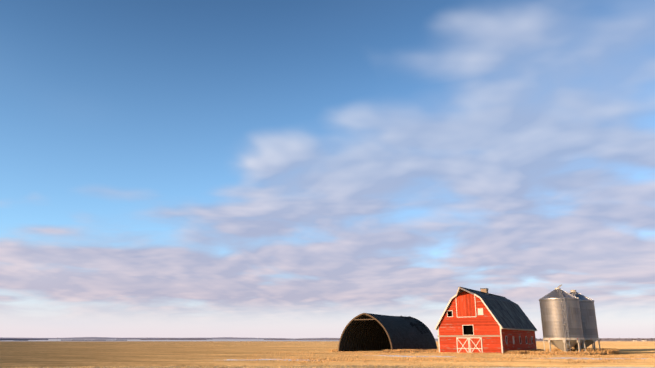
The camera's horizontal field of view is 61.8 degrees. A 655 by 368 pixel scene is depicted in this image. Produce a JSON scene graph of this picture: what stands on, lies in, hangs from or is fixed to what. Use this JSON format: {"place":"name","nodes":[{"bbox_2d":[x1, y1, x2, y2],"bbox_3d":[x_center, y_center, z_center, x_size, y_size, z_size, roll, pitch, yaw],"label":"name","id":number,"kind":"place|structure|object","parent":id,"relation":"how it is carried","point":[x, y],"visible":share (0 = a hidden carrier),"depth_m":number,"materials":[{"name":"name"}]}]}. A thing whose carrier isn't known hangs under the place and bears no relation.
{"place":"outdoors","nodes":[
{"label":"outdoors","id":0,"kind":"place"},
{"bbox_2d":[0,337,339,338],"bbox_3d":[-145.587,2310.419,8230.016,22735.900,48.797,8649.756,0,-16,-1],"label":"distant hills","id":1,"kind":"structure","parent":0,"point":[162,338],"depth_m":8449.22,"materials":[{"name":"grey"}]},
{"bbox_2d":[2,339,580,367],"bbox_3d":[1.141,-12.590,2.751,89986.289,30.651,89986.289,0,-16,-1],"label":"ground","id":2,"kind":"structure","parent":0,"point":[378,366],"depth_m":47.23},
{"bbox_2d":[0,338,654,340],"bbox_3d":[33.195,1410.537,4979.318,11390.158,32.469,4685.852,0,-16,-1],"label":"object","id":3,"kind":"object","parent":2,"relation":"on","point":[616,339],"visible":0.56,"depth_m":3814.45,"materials":[{"name":"grey plant"}]},
{"bbox_2d":[1,354,654,367],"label":"wheat stubble","id":4,"kind":"object","parent":2,"relation":"on","point":[448,366],"visible":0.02,"depth_m":45.38,"materials":[{"name":"plant"}]},
{"bbox_2d":[338,313,436,351],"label":"arch shed","id":5,"kind":"structure","parent":2,"relation":"on","point":[368,332],"depth_m":89.12,"materials":[{"name":"black metal"}]},
{"bbox_2d":[228,355,654,367],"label":"snow drifts","id":6,"kind":"object","parent":2,"relation":"on","point":[496,367],"visible":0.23,"depth_m":55.67,"materials":[{"name":"white snow"}]},
{"bbox_2d":[435,287,537,353],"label":"barn","id":7,"kind":"structure","parent":2,"relation":"on","point":[483,320],"depth_m":77.08,"materials":[{"name":"red wood"}]},
{"bbox_2d":[539,284,585,352],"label":"grain bin","id":8,"kind":"object","parent":2,"relation":"on","point":[562,329],"visible":0.92,"depth_m":70.74,"materials":[{"name":"silver metal"}]},
{"bbox_2d":[569,290,599,348],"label":"grain bin","id":9,"kind":"object","parent":2,"relation":"on","point":[589,322],"visible":0.4,"depth_m":74.30,"materials":[{"name":"silver metal"}]},
{"bbox_2d":[0,341,654,367],"bbox_3d":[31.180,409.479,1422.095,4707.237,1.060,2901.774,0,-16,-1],"label":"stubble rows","id":10,"kind":"object","parent":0,"point":[63,353],"visible":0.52,"depth_m":69.84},
{"bbox_2d":[0,0,654,338],"label":"sky","id":11,"kind":"structure","parent":0,"point":[293,169],"materials":[{"name":"blue"}]},
{"bbox_2d":[210,348,654,366],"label":"tall grass","id":12,"kind":"structure","parent":0,"point":[604,352],"depth_m":65.97,"materials":[{"name":"plant"}]}
]}

